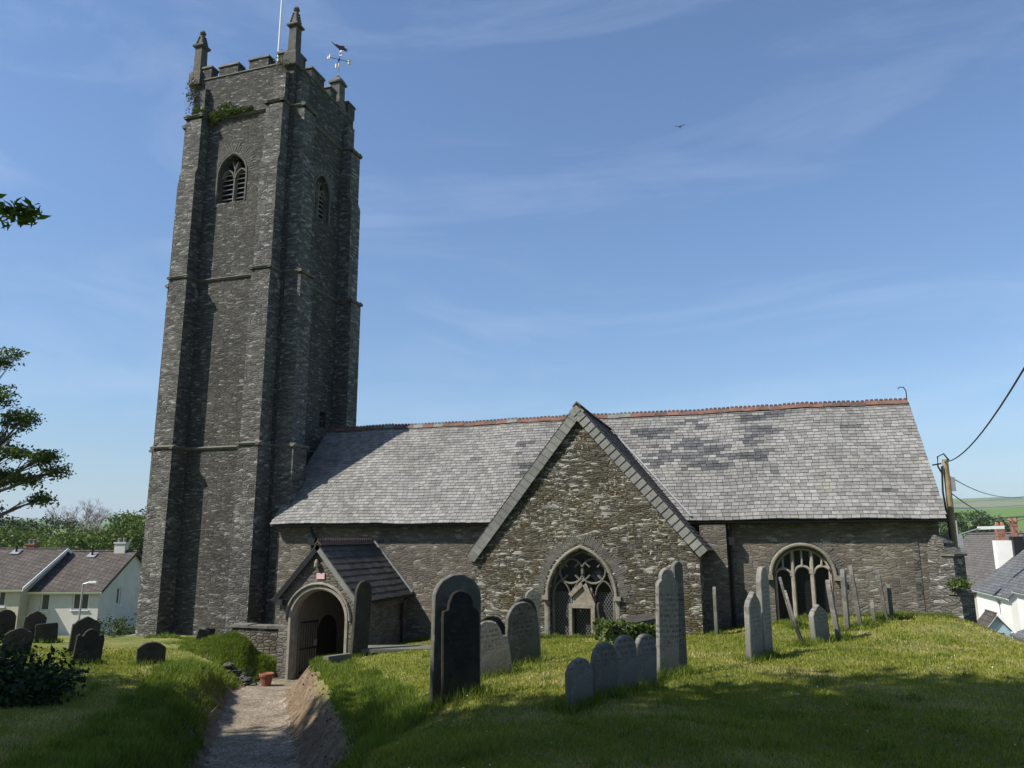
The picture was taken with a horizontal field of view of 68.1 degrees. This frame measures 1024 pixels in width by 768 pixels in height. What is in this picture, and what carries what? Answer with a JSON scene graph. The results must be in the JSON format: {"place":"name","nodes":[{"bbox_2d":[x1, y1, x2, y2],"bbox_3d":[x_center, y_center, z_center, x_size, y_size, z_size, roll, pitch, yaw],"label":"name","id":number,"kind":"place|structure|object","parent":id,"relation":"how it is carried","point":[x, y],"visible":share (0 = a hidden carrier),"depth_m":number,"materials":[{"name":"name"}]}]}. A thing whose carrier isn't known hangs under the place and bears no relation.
{"place":"outdoors","nodes":[
{"label":"outdoors","id":0,"kind":"place"},
{"bbox_2d":[202,675,300,767],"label":"path","id":1,"kind":"structure","parent":0,"point":[255,730],"depth_m":14.81,"materials":[{"name":"grey gravel"}]},
{"bbox_2d":[259,672,273,685],"bbox_3d":[-7.075,8.514,21.826,0.430,0.360,0.430,-4,-12,17],"label":"flowerpot","id":2,"kind":"object","parent":1,"relation":"on","point":[266,678],"visible":0.99,"depth_m":21.70,"materials":[{"name":"ceramic"}]},
{"bbox_2d":[0,497,1023,767],"bbox_3d":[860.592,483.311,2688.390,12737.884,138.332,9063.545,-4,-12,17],"label":"ground","id":3,"kind":"structure","parent":0,"point":[302,713],"depth_m":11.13,"materials":[{"name":"green plant"}]},
{"bbox_2d":[0,609,16,639],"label":"gravestone","id":4,"kind":"object","parent":3,"relation":"on","point":[8,618],"visible":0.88,"depth_m":24.43,"materials":[{"name":"stone"}]},
{"bbox_2d":[0,627,33,655],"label":"gravestone","id":5,"kind":"object","parent":3,"relation":"on","point":[20,633],"visible":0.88,"depth_m":19.44,"materials":[{"name":"stone"}]},
{"bbox_2d":[0,511,43,546],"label":"woodland tree","id":6,"kind":"object","parent":3,"relation":"on","point":[9,520],"visible":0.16,"depth_m":109.34,"materials":[{"name":"green plant"}]},
{"bbox_2d":[0,193,50,230],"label":"overhanging tree","id":7,"kind":"object","parent":3,"relation":"on","point":[28,215],"visible":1,"depth_m":7.43,"materials":[{"name":"green plant"}]},
{"bbox_2d":[0,525,63,546],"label":"woodland tree","id":8,"kind":"object","parent":3,"relation":"on","point":[17,537],"visible":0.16,"depth_m":103.19,"materials":[{"name":"green plant"}]},
{"bbox_2d":[22,611,46,638],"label":"gravestone","id":9,"kind":"object","parent":3,"relation":"on","point":[31,620],"visible":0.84,"depth_m":23.91,"materials":[{"name":"stone"}]},
{"bbox_2d":[0,539,72,628],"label":"bungalow","id":10,"kind":"object","parent":3,"relation":"on","point":[26,568],"visible":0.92,"depth_m":50.06,"materials":[{"name":"white paint"}]},
{"bbox_2d":[0,592,5,607],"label":"window","id":11,"kind":"structure","parent":10,"relation":"in","point":[2,594],"depth_m":48.03,"materials":[{"name":"white paint"}]},
{"bbox_2d":[0,346,75,521],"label":"broadleaf tree","id":12,"kind":"object","parent":3,"relation":"on","point":[23,421],"visible":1,"depth_m":35.80,"materials":[{"name":"green plant"}]},
{"bbox_2d":[3,514,85,545],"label":"woodland tree","id":13,"kind":"object","parent":3,"relation":"on","point":[67,524],"visible":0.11,"depth_m":114.61,"materials":[{"name":"green plant"}]},
{"bbox_2d":[0,624,89,709],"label":"bush","id":14,"kind":"object","parent":3,"relation":"on","point":[43,684],"visible":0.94,"depth_m":12.86,"materials":[{"name":"green plant"}]},
{"bbox_2d":[34,622,57,642],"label":"gravestone","id":15,"kind":"object","parent":3,"relation":"on","point":[45,631],"visible":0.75,"depth_m":23.91,"materials":[{"name":"stone"}]},
{"bbox_2d":[42,498,113,535],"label":"bare tree","id":16,"kind":"object","parent":3,"relation":"on","point":[90,510],"visible":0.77,"depth_m":146.97,"materials":[{"name":"plant"}]},
{"bbox_2d":[67,616,100,655],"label":"gravestone","id":17,"kind":"object","parent":3,"relation":"on","point":[82,626],"visible":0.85,"depth_m":19.50,"materials":[{"name":"stone"}]},
{"bbox_2d":[27,538,141,635],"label":"bungalow","id":18,"kind":"object","parent":3,"relation":"on","point":[54,592],"visible":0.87,"depth_m":50.35,"materials":[{"name":"white paint"}]},
{"bbox_2d":[39,594,49,611],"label":"window","id":19,"kind":"structure","parent":18,"relation":"in","point":[44,607],"depth_m":48.94,"materials":[{"name":"white paint"}]},
{"bbox_2d":[69,594,88,610],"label":"window","id":20,"kind":"structure","parent":18,"relation":"in","point":[76,598],"depth_m":48.95,"materials":[{"name":"white paint"}]},
{"bbox_2d":[115,587,121,605],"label":"window","id":21,"kind":"structure","parent":18,"relation":"in","point":[118,588],"depth_m":51.41,"materials":[{"name":"grey glass"}]},
{"bbox_2d":[78,581,97,619],"bbox_3d":[-22.310,12.092,39.683,0.841,3.431,0.165,-1,-12,5],"label":"street lamp","id":22,"kind":"object","parent":3,"relation":"on","point":[81,598],"visible":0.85,"depth_m":39.87,"materials":[{"name":"metal"}]},
{"bbox_2d":[72,628,104,663],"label":"gravestone","id":23,"kind":"object","parent":3,"relation":"on","point":[90,641],"visible":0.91,"depth_m":17.57,"materials":[{"name":"stone"}]},
{"bbox_2d":[68,507,111,535],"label":"bare tree","id":24,"kind":"object","parent":3,"relation":"on","point":[95,527],"visible":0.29,"depth_m":140.10,"materials":[{"name":"plant"}]},
{"bbox_2d":[40,525,143,553],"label":"woodland tree","id":25,"kind":"object","parent":3,"relation":"on","point":[78,539],"visible":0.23,"depth_m":92.81,"materials":[{"name":"green plant"}]},
{"bbox_2d":[97,614,135,636],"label":"shrub","id":26,"kind":"object","parent":3,"relation":"on","point":[109,623],"visible":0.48,"depth_m":45.58,"materials":[{"name":"green plant"}]},
{"bbox_2d":[94,506,146,554],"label":"woodland tree","id":27,"kind":"object","parent":3,"relation":"on","point":[124,520],"visible":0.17,"depth_m":95.98,"materials":[{"name":"green plant"}]},
{"bbox_2d":[98,513,145,548],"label":"woodland tree","id":28,"kind":"object","parent":3,"relation":"on","point":[138,525],"visible":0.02,"depth_m":103.58,"materials":[{"name":"green plant"}]},
{"bbox_2d":[108,612,136,636],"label":"shrub","id":29,"kind":"object","parent":3,"relation":"on","point":[126,631],"visible":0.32,"depth_m":43.89,"materials":[{"name":"green plant"}]},
{"bbox_2d":[136,642,165,664],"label":"gravestone","id":30,"kind":"object","parent":3,"relation":"on","point":[149,651],"visible":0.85,"depth_m":17.82,"materials":[{"name":"stone"}]},
{"bbox_2d":[196,629,208,639],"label":"gravestone","id":31,"kind":"object","parent":3,"relation":"on","point":[203,633],"visible":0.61,"depth_m":23.97,"materials":[{"name":"stone"}]},
{"bbox_2d":[205,628,214,635],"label":"gravestone","id":32,"kind":"object","parent":3,"relation":"on","point":[211,631],"visible":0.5,"depth_m":27.35,"materials":[{"name":"stone"}]},
{"bbox_2d":[223,662,234,667],"bbox_3d":[-8.287,8.211,22.159,0.378,0.168,0.271,-1,-12,3],"label":"loose stone","id":33,"kind":"object","parent":3,"relation":"on","point":[229,664],"visible":1,"depth_m":22.07,"materials":[{"name":"grey stone"}]},
{"bbox_2d":[241,677,252,682],"bbox_3d":[-7.622,8.546,21.890,0.252,0.158,0.361,-11,-16,43],"label":"loose stone","id":34,"kind":"object","parent":3,"relation":"on","point":[247,679],"visible":1,"depth_m":21.82,"materials":[{"name":"grey stone"}]},
{"bbox_2d":[230,623,278,657],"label":"wall","id":35,"kind":"structure","parent":3,"relation":"on","point":[263,638],"depth_m":24.63,"materials":[{"name":"stone"}]},
{"bbox_2d":[192,665,354,767],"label":"bank rubble","id":36,"kind":"object","parent":3,"relation":"on","point":[326,709],"visible":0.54,"depth_m":13.41,"materials":[{"name":"stone"}]},
{"bbox_2d":[323,653,351,662],"bbox_3d":[-4.334,6.923,18.843,0.694,0.381,0.205,10,-16,-42],"label":"kerb stone","id":37,"kind":"object","parent":3,"relation":"on","point":[337,658],"visible":0.43,"depth_m":18.79,"materials":[{"name":"stone"}]},
{"bbox_2d":[350,580,371,657],"bbox_3d":[-4.065,6.504,20.388,0.502,2.358,0.110,15,-19,-42],"label":"gravestone","id":38,"kind":"object","parent":3,"relation":"on","point":[361,617],"visible":0.91,"depth_m":20.38,"materials":[{"name":"stone"}]},
{"bbox_2d":[361,645,430,655],"bbox_3d":[-3.120,7.381,20.611,1.833,0.438,0.837,0,-11,-2],"label":"chest tomb","id":39,"kind":"object","parent":3,"relation":"on","point":[374,649],"visible":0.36,"depth_m":20.36,"materials":[{"name":"grey stone"}]},
{"bbox_2d":[0,612,906,715],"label":"grass tufts","id":40,"kind":"object","parent":3,"relation":"on","point":[603,695],"visible":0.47,"depth_m":12.31,"materials":[{"name":"green plant"}]},
{"bbox_2d":[429,574,480,704],"bbox_3d":[-0.741,3.494,9.998,0.683,1.922,0.110,5,-12,-26],"label":"gravestone","id":41,"kind":"object","parent":3,"relation":"on","point":[446,587],"visible":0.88,"depth_m":9.95,"materials":[{"name":"stone"}]},
{"bbox_2d":[441,590,479,704],"bbox_3d":[-0.656,3.499,9.667,0.546,1.677,0.060,7,-16,-32],"label":"gravestone","id":42,"kind":"object","parent":3,"relation":"on","point":[460,652],"visible":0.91,"depth_m":9.67,"materials":[{"name":"black stone"}]},
{"bbox_2d":[3,609,955,767],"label":"long grass","id":43,"kind":"structure","parent":3,"relation":"on","point":[170,670],"depth_m":12.45,"materials":[{"name":"green plant"}]},
{"bbox_2d":[481,615,504,633],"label":"gravestone","id":44,"kind":"object","parent":3,"relation":"on","point":[499,622],"visible":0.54,"depth_m":13.51,"materials":[{"name":"stone"}]},
{"bbox_2d":[480,620,512,677],"bbox_3d":[-0.339,4.549,12.491,0.665,1.266,0.100,-7,-7,-14],"label":"gravestone","id":45,"kind":"object","parent":3,"relation":"on","point":[495,651],"visible":0.54,"depth_m":12.48,"materials":[{"name":"grey stone"}]},
{"bbox_2d":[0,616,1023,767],"bbox_3d":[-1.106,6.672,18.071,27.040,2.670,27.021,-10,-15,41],"label":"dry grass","id":46,"kind":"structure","parent":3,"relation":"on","point":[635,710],"depth_m":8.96,"materials":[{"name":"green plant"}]},
{"bbox_2d":[14,620,1020,767],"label":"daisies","id":47,"kind":"object","parent":3,"relation":"on","point":[725,675],"visible":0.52,"depth_m":9.54,"materials":[{"name":"white plant"}]},
{"bbox_2d":[505,601,540,665],"bbox_3d":[0.198,4.586,13.368,0.627,1.441,0.100,-1,-7,-23],"label":"gravestone","id":48,"kind":"object","parent":3,"relation":"on","point":[522,628],"visible":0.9,"depth_m":13.35,"materials":[{"name":"stone"}]},
{"bbox_2d":[514,598,536,612],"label":"gravestone","id":49,"kind":"object","parent":3,"relation":"on","point":[529,601],"visible":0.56,"depth_m":14.33,"materials":[{"name":"stone"}]},
{"bbox_2d":[525,588,540,648],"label":"gravestone","id":50,"kind":"object","parent":3,"relation":"on","point":[532,594],"visible":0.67,"depth_m":15.42,"materials":[{"name":"stone"}]},
{"bbox_2d":[135,6,976,679],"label":"church","id":51,"kind":"structure","parent":3,"relation":"on","point":[277,472],"depth_m":27.91,"materials":[{"name":"stone"}]},
{"bbox_2d":[183,66,198,113],"bbox_3d":[-14.409,-13.091,33.998,0.804,2.519,0.448,2,-12,-10],"label":"ivy","id":52,"kind":"object","parent":51,"relation":"attached to","point":[193,91],"visible":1,"depth_m":33.97,"materials":[{"name":"green plant"}]},
{"bbox_2d":[191,101,253,125],"bbox_3d":[-12.744,-12.052,33.473,3.079,1.161,0.490,-2,-12,10],"label":"ivy","id":53,"kind":"object","parent":51,"relation":"attached to","point":[224,111],"visible":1,"depth_m":33.50,"materials":[{"name":"green plant"}]},
{"bbox_2d":[210,142,258,203],"bbox_3d":[-11.949,-9.119,33.189,2.518,2.958,0.770,-4,-12,17],"label":"belfry window","id":54,"kind":"structure","parent":51,"relation":"in","point":[237,192],"depth_m":33.11,"materials":[{"name":"stone"}]},
{"bbox_2d":[277,0,282,59],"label":"flagpole","id":55,"kind":"object","parent":51,"relation":"on","point":[280,27],"visible":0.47,"depth_m":36.77,"materials":[{"name":"white metal"}]},
{"bbox_2d":[276,599,284,604],"bbox_3d":[-7.187,6.802,23.632,0.210,0.160,0.280,-4,-12,17],"label":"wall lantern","id":56,"kind":"object","parent":51,"relation":"attached to","point":[280,602],"depth_m":23.53,"materials":[{"name":"black metal"}]},
{"bbox_2d":[273,49,289,74],"bbox_3d":[-9.972,-13.956,32.818,0.874,1.187,0.285,-3,-12,13],"label":"moss","id":57,"kind":"object","parent":51,"relation":"attached to","point":[277,62],"visible":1,"depth_m":32.83,"materials":[{"name":"green plant"}]},
{"bbox_2d":[316,573,324,578],"bbox_3d":[-5.934,5.956,23.504,0.280,0.180,0.024,-4,-12,17],"label":"notice","id":58,"kind":"object","parent":51,"relation":"attached to","point":[320,576],"visible":1,"depth_m":23.49,"materials":[{"name":"white paper"}]},
{"bbox_2d":[313,163,336,225],"bbox_3d":[-8.889,-8.725,34.530,0.620,2.802,2.487,-4,-12,17],"label":"belfry window","id":59,"kind":"structure","parent":51,"relation":"in","point":[318,193],"depth_m":34.79,"materials":[{"name":"stone"}]},
{"bbox_2d":[327,41,350,76],"bbox_3d":[-8.537,-15.912,37.359,0.924,1.913,0.808,-5,-12,22],"label":"weathervane","id":60,"kind":"object","parent":51,"relation":"on","point":[339,48],"visible":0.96,"depth_m":37.45,"materials":[{"name":"metal"}]},
{"bbox_2d":[533,534,631,635],"bbox_3d":[2.138,6.208,23.012,3.024,3.285,0.490,-4,-12,17],"label":"traceried window","id":61,"kind":"structure","parent":51,"relation":"in","point":[581,582],"depth_m":23.12,"materials":[{"name":"stone"}]},
{"bbox_2d":[763,533,846,620],"bbox_3d":[8.805,5.907,22.821,2.381,2.762,0.501,-4,-12,17],"label":"arched window","id":62,"kind":"structure","parent":51,"relation":"in","point":[803,572],"depth_m":22.97,"materials":[{"name":"stone"}]},
{"bbox_2d":[943,576,974,588],"bbox_3d":[12.346,5.470,20.899,0.747,0.397,0.706,4,-12,-21],"label":"wall plant","id":63,"kind":"object","parent":51,"relation":"on","point":[957,583],"depth_m":20.80,"materials":[{"name":"green plant"}]},
{"bbox_2d":[565,657,593,709],"bbox_3d":[0.784,3.657,8.791,0.416,0.925,0.080,9,-15,-39],"label":"gravestone","id":64,"kind":"object","parent":3,"relation":"on","point":[578,677],"visible":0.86,"depth_m":8.78,"materials":[{"name":"stone"}]},
{"bbox_2d":[597,602,605,621],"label":"gravestone","id":65,"kind":"object","parent":3,"relation":"on","point":[600,612],"visible":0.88,"depth_m":22.30,"materials":[{"name":"stone"}]},
{"bbox_2d":[590,641,617,694],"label":"gravestone","id":66,"kind":"object","parent":3,"relation":"on","point":[604,661],"visible":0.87,"depth_m":9.25,"materials":[{"name":"stone"}]},
{"bbox_2d":[594,613,655,643],"bbox_3d":[2.872,6.076,18.395,1.554,0.867,0.877,4,-12,-20],"label":"ledger tomb","id":67,"kind":"object","parent":3,"relation":"on","point":[648,618],"visible":0.25,"depth_m":18.26,"materials":[{"name":"stone"}]},
{"bbox_2d":[592,617,655,642],"bbox_3d":[2.894,5.933,18.109,1.920,0.731,0.760,4,-12,-20],"label":"ivy","id":68,"kind":"object","parent":67,"relation":"attached to","point":[640,628],"visible":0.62,"depth_m":17.85,"materials":[{"name":"green plant"}]},
{"bbox_2d":[613,635,637,691],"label":"gravestone","id":69,"kind":"object","parent":3,"relation":"on","point":[625,648],"visible":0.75,"depth_m":9.78,"materials":[{"name":"stone"}]},
{"bbox_2d":[635,634,656,686],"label":"gravestone","id":70,"kind":"object","parent":3,"relation":"on","point":[646,648],"visible":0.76,"depth_m":10.25,"materials":[{"name":"stone"}]},
{"bbox_2d":[655,568,678,675],"bbox_3d":[2.363,3.808,11.522,0.352,1.956,0.100,5,-12,-19],"label":"gravestone","id":71,"kind":"object","parent":3,"relation":"on","point":[667,622],"visible":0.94,"depth_m":11.51,"materials":[{"name":"grey stone"}]},
{"bbox_2d":[671,560,686,669],"bbox_3d":[2.643,3.858,11.959,0.182,2.090,0.100,5,-12,-22],"label":"gravestone","id":72,"kind":"object","parent":3,"relation":"on","point":[677,568],"visible":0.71,"depth_m":11.97,"materials":[{"name":"stone"}]},
{"bbox_2d":[713,587,718,634],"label":"gravestone","id":73,"kind":"object","parent":3,"relation":"on","point":[715,610],"visible":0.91,"depth_m":20.30,"materials":[{"name":"stone"}]},
{"bbox_2d":[744,592,762,660],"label":"gravestone","id":74,"kind":"object","parent":3,"relation":"on","point":[753,626],"visible":0.78,"depth_m":12.91,"materials":[{"name":"grey stone"}]},
{"bbox_2d":[756,566,772,652],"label":"gravestone","id":75,"kind":"object","parent":3,"relation":"on","point":[762,588],"visible":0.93,"depth_m":13.45,"materials":[{"name":"grey stone"}]},
{"bbox_2d":[779,577,792,623],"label":"gravestone","id":76,"kind":"object","parent":3,"relation":"on","point":[783,589],"visible":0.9,"depth_m":19.11,"materials":[{"name":"stone"}]},
{"bbox_2d":[784,590,795,620],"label":"gravestone","id":77,"kind":"object","parent":3,"relation":"on","point":[789,604],"visible":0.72,"depth_m":18.79,"materials":[{"name":"grey stone"}]},
{"bbox_2d":[793,621,803,644],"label":"gravestone","id":78,"kind":"object","parent":3,"relation":"on","point":[797,630],"visible":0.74,"depth_m":14.73,"materials":[{"name":"stone"}]},
{"bbox_2d":[808,604,829,642],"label":"gravestone","id":79,"kind":"object","parent":3,"relation":"on","point":[818,621],"visible":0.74,"depth_m":15.48,"materials":[{"name":"stone"}]},
{"bbox_2d":[825,580,840,637],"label":"gravestone","id":80,"kind":"object","parent":3,"relation":"on","point":[834,616],"visible":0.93,"depth_m":15.91,"materials":[{"name":"stone"}]},
{"bbox_2d":[840,569,850,630],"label":"gravestone","id":81,"kind":"object","parent":3,"relation":"on","point":[845,598],"visible":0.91,"depth_m":17.39,"materials":[{"name":"stone"}]},
{"bbox_2d":[848,565,861,625],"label":"gravestone","id":82,"kind":"object","parent":3,"relation":"on","point":[855,595],"visible":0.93,"depth_m":18.66,"materials":[{"name":"stone"}]},
{"bbox_2d":[869,600,875,621],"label":"gravestone","id":83,"kind":"object","parent":3,"relation":"on","point":[872,607],"visible":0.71,"depth_m":19.65,"materials":[{"name":"stone"}]},
{"bbox_2d":[875,570,887,620],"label":"gravestone","id":84,"kind":"object","parent":3,"relation":"on","point":[881,593],"visible":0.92,"depth_m":19.97,"materials":[{"name":"stone"}]},
{"bbox_2d":[885,584,893,614],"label":"gravestone","id":85,"kind":"object","parent":3,"relation":"on","point":[889,601],"visible":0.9,"depth_m":20.44,"materials":[{"name":"stone"}]},
{"bbox_2d":[932,453,958,549],"bbox_3d":[15.612,6.189,26.844,0.664,7.474,0.310,-4,-12,17],"label":"utility pole","id":86,"kind":"object","parent":3,"relation":"on","point":[948,483],"visible":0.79,"depth_m":27.18,"materials":[{"name":"brown wood"}]},
{"bbox_2d":[945,367,1023,461],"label":"overhead cable","id":87,"kind":"object","parent":86,"relation":"attached to","point":[1009,392],"visible":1,"depth_m":14.87,"materials":[{"name":"black rubber"}]},
{"bbox_2d":[950,476,1023,497],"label":"overhead cable","id":88,"kind":"object","parent":86,"relation":"attached to","point":[983,492],"visible":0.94,"depth_m":37.88,"materials":[{"name":"black rubber"}]},
{"bbox_2d":[952,493,1023,520],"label":"overhead cable","id":89,"kind":"object","parent":86,"relation":"attached to","point":[979,511],"visible":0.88,"depth_m":34.73,"materials":[{"name":"black rubber"}]},
{"bbox_2d":[938,518,963,538],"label":"hedge tree","id":90,"kind":"object","parent":3,"relation":"on","point":[941,529],"visible":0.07,"depth_m":146.46,"materials":[{"name":"green plant"}]},
{"bbox_2d":[941,509,995,537],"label":"hedge tree","id":91,"kind":"object","parent":3,"relation":"on","point":[962,525],"visible":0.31,"depth_m":144.03,"materials":[{"name":"green plant"}]},
{"bbox_2d":[955,520,1004,550],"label":"street lamp","id":92,"kind":"object","parent":3,"relation":"on","point":[960,539],"visible":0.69,"depth_m":44.79,"materials":[{"name":"metal"}]},
{"bbox_2d":[966,515,1010,535],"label":"hedge tree","id":93,"kind":"object","parent":3,"relation":"on","point":[1006,527],"visible":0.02,"depth_m":146.98,"materials":[{"name":"green plant"}]},
{"bbox_2d":[960,532,1023,619],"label":"stone house","id":94,"kind":"structure","parent":3,"relation":"on","point":[977,548],"depth_m":55.95,"materials":[{"name":"stone"}]},
{"bbox_2d":[992,521,1012,568],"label":"chimney stack","id":95,"kind":"object","parent":94,"relation":"on","point":[1002,549],"visible":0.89,"depth_m":49.75,"materials":[{"name":"paint"}]},
{"bbox_2d":[972,550,1023,637],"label":"white house","id":96,"kind":"structure","parent":3,"relation":"on","point":[995,588],"depth_m":46.00,"materials":[{"name":"paint"}]},
{"bbox_2d":[977,609,1016,637],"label":"porch","id":97,"kind":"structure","parent":96,"relation":"attached to","point":[995,621],"depth_m":37.89,"materials":[{"name":"blue paint"}]},
{"bbox_2d":[997,598,1002,616],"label":"window","id":98,"kind":"structure","parent":96,"relation":"in","point":[998,600],"depth_m":45.22,"materials":[{"name":"white paint"}]},
{"bbox_2d":[1008,517,1023,555],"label":"chimney stack","id":99,"kind":"object","parent":96,"relation":"on","point":[1017,544],"visible":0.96,"depth_m":49.32,"materials":[{"name":"red brick"}]},
{"bbox_2d":[1009,629,1023,642],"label":"lean to","id":100,"kind":"object","parent":3,"relation":"on","point":[1019,635],"visible":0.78,"depth_m":36.84,"materials":[{"name":"grey stone"}]},
{"bbox_2d":[1011,583,1023,629],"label":"end house","id":101,"kind":"structure","parent":3,"relation":"on","point":[1018,591],"depth_m":39.25,"materials":[{"name":"white paint"}]},
{"bbox_2d":[0,0,1023,521],"label":"sky","id":102,"kind":"structure","parent":0,"point":[834,211],"materials":[{"name":"blue"}]}
]}

